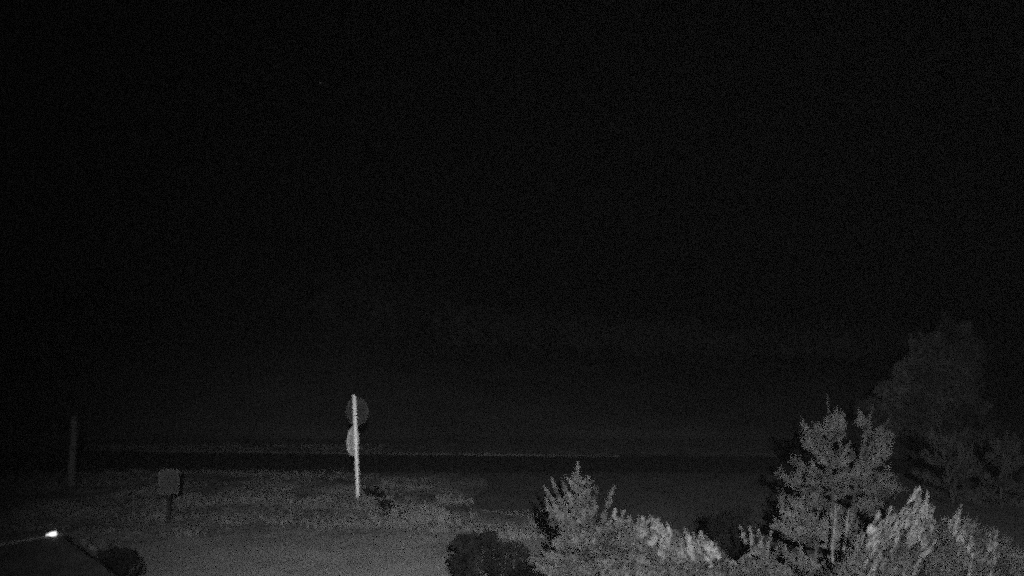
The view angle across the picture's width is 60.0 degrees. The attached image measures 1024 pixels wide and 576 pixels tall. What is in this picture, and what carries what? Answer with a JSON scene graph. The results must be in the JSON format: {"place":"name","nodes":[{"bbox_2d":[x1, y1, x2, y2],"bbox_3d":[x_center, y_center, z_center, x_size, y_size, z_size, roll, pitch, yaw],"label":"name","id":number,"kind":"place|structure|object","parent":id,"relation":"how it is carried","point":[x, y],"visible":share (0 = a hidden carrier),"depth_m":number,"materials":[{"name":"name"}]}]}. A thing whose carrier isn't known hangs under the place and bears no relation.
{"place":"outdoors","nodes":[
{"label":"outdoors","id":0,"kind":"place"},
{"bbox_2d":[0,288,1023,438],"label":"hill","id":1,"kind":"structure","parent":0,"point":[234,368],"depth_m":57.84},
{"bbox_2d":[0,438,1023,575],"bbox_3d":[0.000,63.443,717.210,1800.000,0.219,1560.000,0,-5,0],"label":"ground","id":2,"kind":"structure","parent":0,"point":[465,486],"depth_m":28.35,"materials":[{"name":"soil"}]},
{"bbox_2d":[0,533,115,575],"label":"shed","id":3,"kind":"structure","parent":2,"relation":"on","point":[52,556],"depth_m":13.94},
{"bbox_2d":[46,531,58,537],"bbox_3d":[-7.673,4.123,14.810,0.226,0.117,0.068,0,-5,0],"label":"corner lamp","id":4,"kind":"object","parent":3,"relation":"on","point":[54,533],"visible":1,"depth_m":14.79,"materials":[{"name":"white glass"}]},
{"bbox_2d":[67,415,77,486],"bbox_3d":[-13.821,5.223,27.904,0.252,2.405,0.235,1,-5,-8],"label":"wooden post","id":5,"kind":"object","parent":2,"relation":"on","point":[72,453],"visible":0.92,"depth_m":27.84,"materials":[{"name":"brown wood"}]},
{"bbox_2d":[65,536,116,551],"bbox_3d":[-9.176,5.468,18.960,1.166,0.384,1.004,0,-5,0],"label":"weed clump","id":6,"kind":"object","parent":2,"relation":"on","point":[89,544],"visible":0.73,"depth_m":19.01,"materials":[{"name":"grey plant"}]},
{"bbox_2d":[141,507,195,519],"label":"weed clump","id":7,"kind":"object","parent":2,"relation":"on","point":[144,514],"visible":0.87,"depth_m":22.43,"materials":[{"name":"grey plant"}]},
{"bbox_2d":[159,469,178,524],"bbox_3d":[-8.375,5.167,21.641,0.460,1.480,0.117,1,-5,-12],"label":"sign","id":8,"kind":"object","parent":2,"relation":"on","point":[168,482],"visible":0.89,"depth_m":21.62,"materials":[{"name":"grey wood"}]},
{"bbox_2d":[155,521,233,537],"bbox_3d":[-7.368,5.599,20.565,1.738,0.384,0.769,3,-5,-30],"label":"weed clump","id":9,"kind":"object","parent":2,"relation":"on","point":[196,529],"visible":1,"depth_m":20.44,"materials":[{"name":"grey plant"}]},
{"bbox_2d":[214,489,283,504],"bbox_3d":[-7.176,5.796,24.777,1.504,0.324,1.785,-4,-6,36],"label":"weed clump","id":10,"kind":"object","parent":2,"relation":"on","point":[245,498],"visible":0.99,"depth_m":24.49,"materials":[{"name":"grey plant"}]},
{"bbox_2d":[262,510,319,530],"bbox_3d":[-5.268,5.660,21.623,1.525,0.370,1.668,0,-5,0],"label":"weed clump","id":11,"kind":"object","parent":2,"relation":"on","point":[276,519],"visible":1,"depth_m":21.67,"materials":[{"name":"grey plant"}]},
{"bbox_2d":[116,529,598,575],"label":"yard","id":12,"kind":"structure","parent":2,"relation":"on","point":[295,560],"depth_m":18.44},
{"bbox_2d":[94,544,144,575],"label":"dark bush","id":13,"kind":"object","parent":12,"relation":"on","point":[123,561],"visible":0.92,"depth_m":15.18,"materials":[{"name":"black plant"}]},
{"bbox_2d":[96,530,454,575],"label":"pebbles","id":14,"kind":"object","parent":12,"relation":"on","point":[290,552],"visible":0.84,"depth_m":18.33,"materials":[{"name":"stone"}]},
{"bbox_2d":[446,528,542,575],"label":"dark bush","id":15,"kind":"object","parent":12,"relation":"on","point":[493,555],"visible":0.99,"depth_m":14.17,"materials":[{"name":"black plant"}]},
{"bbox_2d":[480,523,543,541],"bbox_3d":[-0.063,5.539,20.172,1.410,0.420,0.918,2,-5,-22],"label":"weed clump","id":16,"kind":"object","parent":12,"relation":"on","point":[520,535],"visible":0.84,"depth_m":20.03,"materials":[{"name":"grey plant"}]},
{"bbox_2d":[551,469,603,554],"bbox_3d":[0.973,3.843,12.979,0.840,2.593,0.900,0,-5,0],"label":"young pine","id":17,"kind":"object","parent":12,"relation":"on","point":[580,500],"visible":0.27,"depth_m":13.01,"materials":[{"name":"grey plant"}]},
{"bbox_2d":[577,508,668,575],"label":"leafy shrub","id":18,"kind":"object","parent":12,"relation":"on","point":[626,536],"visible":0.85,"depth_m":12.16,"materials":[{"name":"grey plant"}]},
{"bbox_2d":[621,518,706,575],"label":"leafy shrub","id":19,"kind":"object","parent":12,"relation":"on","point":[668,541],"visible":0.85,"depth_m":11.91,"materials":[{"name":"grey plant"}]},
{"bbox_2d":[346,395,368,498],"bbox_3d":[-4.492,4.702,25.490,0.595,3.250,0.746,2,-5,-18],"label":"sign pole","id":20,"kind":"object","parent":2,"relation":"on","point":[357,411],"visible":1,"depth_m":25.37,"materials":[{"name":"metal"}]},
{"bbox_2d":[363,486,405,515],"bbox_3d":[-3.546,5.806,24.236,0.514,0.412,4.757,2,-5,-18],"label":"trailing shrub","id":21,"kind":"object","parent":2,"relation":"on","point":[366,490],"visible":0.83,"depth_m":24.39,"materials":[{"name":"grey plant"}]},
{"bbox_2d":[367,499,477,528],"bbox_3d":[-2.238,5.564,22.008,2.765,0.584,2.198,0,-5,0],"label":"weed clump","id":22,"kind":"object","parent":2,"relation":"on","point":[425,510],"visible":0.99,"depth_m":21.79,"materials":[{"name":"grey plant"}]},
{"bbox_2d":[436,490,473,505],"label":"weed clump","id":23,"kind":"object","parent":2,"relation":"on","point":[441,499],"visible":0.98,"depth_m":24.86,"materials":[{"name":"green plant"}]},
{"bbox_2d":[525,461,615,575],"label":"broom shrub","id":24,"kind":"object","parent":2,"relation":"on","point":[561,559],"visible":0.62,"depth_m":12.59,"materials":[{"name":"grey plant"}]},
{"bbox_2d":[666,528,738,575],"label":"leafy shrub","id":25,"kind":"object","parent":2,"relation":"on","point":[702,556],"visible":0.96,"depth_m":11.74,"materials":[{"name":"grey plant"}]},
{"bbox_2d":[703,503,760,570],"bbox_3d":[4.023,4.664,16.179,1.074,1.495,0.838,-2,-5,26],"label":"dark bush","id":26,"kind":"object","parent":2,"relation":"on","point":[727,534],"visible":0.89,"depth_m":16.07,"materials":[{"name":"black plant"}]},
{"bbox_2d":[458,473,1023,556],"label":"junction","id":27,"kind":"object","parent":2,"relation":"on","point":[679,501],"visible":0.56,"depth_m":25.76,"materials":[{"name":"grey asphalt"}]},
{"bbox_2d":[484,510,533,517],"bbox_3d":[-0.101,5.939,23.354,1.795,0.001,0.100,-4,-6,40],"label":"edge line","id":28,"kind":"object","parent":27,"relation":"on","point":[508,513],"visible":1,"depth_m":23.36,"materials":[{"name":"paint"}]},
{"bbox_2d":[729,525,794,575],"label":"sparse shrub","id":29,"kind":"object","parent":2,"relation":"on","point":[750,565],"visible":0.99,"depth_m":13.08,"materials":[{"name":"grey plant"}]},
{"bbox_2d":[774,395,865,554],"bbox_3d":[6.359,3.911,18.457,1.757,3.383,1.792,0,-5,0],"label":"twin pine","id":30,"kind":"object","parent":2,"relation":"on","point":[810,492],"visible":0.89,"depth_m":18.31,"materials":[{"name":"grey plant"}]},
{"bbox_2d":[768,497,873,575],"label":"shrub","id":31,"kind":"object","parent":2,"relation":"on","point":[802,525],"visible":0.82,"depth_m":15.27,"materials":[{"name":"grey plant"}]},
{"bbox_2d":[829,503,851,571],"bbox_3d":[5.313,4.366,14.284,0.390,1.762,0.099,0,-5,0],"label":"trunk","id":32,"kind":"object","parent":2,"relation":"on","point":[832,544],"visible":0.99,"depth_m":14.31,"materials":[{"name":"grey plant"}]},
{"bbox_2d":[821,403,907,552],"bbox_3d":[7.338,4.024,18.640,1.746,3.190,1.597,0,-5,0],"label":"twin pine","id":33,"kind":"object","parent":2,"relation":"on","point":[874,486],"visible":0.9,"depth_m":18.55,"materials":[{"name":"grey plant"}]},
{"bbox_2d":[822,506,919,575],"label":"feathery shrub","id":34,"kind":"object","parent":2,"relation":"on","point":[876,554],"visible":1,"depth_m":12.72,"materials":[{"name":"grey plant"}]},
{"bbox_2d":[878,486,970,575],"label":"feathery shrub","id":35,"kind":"object","parent":2,"relation":"on","point":[931,552],"visible":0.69,"depth_m":13.07,"materials":[{"name":"grey plant"}]},
{"bbox_2d":[852,312,1002,457],"bbox_3d":[18.002,4.328,37.867,6.358,6.746,3.831,2,-5,-23],"label":"broad tree","id":36,"kind":"object","parent":2,"relation":"on","point":[940,374],"visible":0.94,"depth_m":37.22,"materials":[{"name":"grey plant"}]},
{"bbox_2d":[912,417,995,505],"bbox_3d":[12.498,5.044,25.189,1.889,2.773,1.608,0,-5,0],"label":"pine","id":37,"kind":"object","parent":2,"relation":"on","point":[957,469],"visible":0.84,"depth_m":25.11,"materials":[{"name":"grey plant"}]},
{"bbox_2d":[932,503,1000,575],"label":"feathery shrub","id":38,"kind":"object","parent":2,"relation":"on","point":[976,560],"visible":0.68,"depth_m":13.41,"materials":[{"name":"grey plant"}]},
{"bbox_2d":[975,525,1023,575],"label":"feathery shrub","id":39,"kind":"object","parent":2,"relation":"on","point":[1003,556],"visible":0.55,"depth_m":13.71,"materials":[{"name":"grey plant"}]},
{"bbox_2d":[977,426,1023,508],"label":"pine","id":40,"kind":"object","parent":2,"relation":"on","point":[1006,464],"visible":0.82,"depth_m":24.63,"materials":[{"name":"grey plant"}]},
{"bbox_2d":[0,450,1023,473],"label":"road","id":41,"kind":"structure","parent":0,"point":[48,461],"depth_m":34.90,"materials":[{"name":"grey asphalt"}]},
{"bbox_2d":[139,450,617,456],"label":"kerb","id":42,"kind":"structure","parent":41,"relation":"on","point":[403,453],"depth_m":38.41,"materials":[{"name":"concrete"}]},
{"bbox_2d":[0,0,1023,339],"label":"sky","id":43,"kind":"structure","parent":0,"point":[751,163],"materials":[{"name":"black"}]}
]}

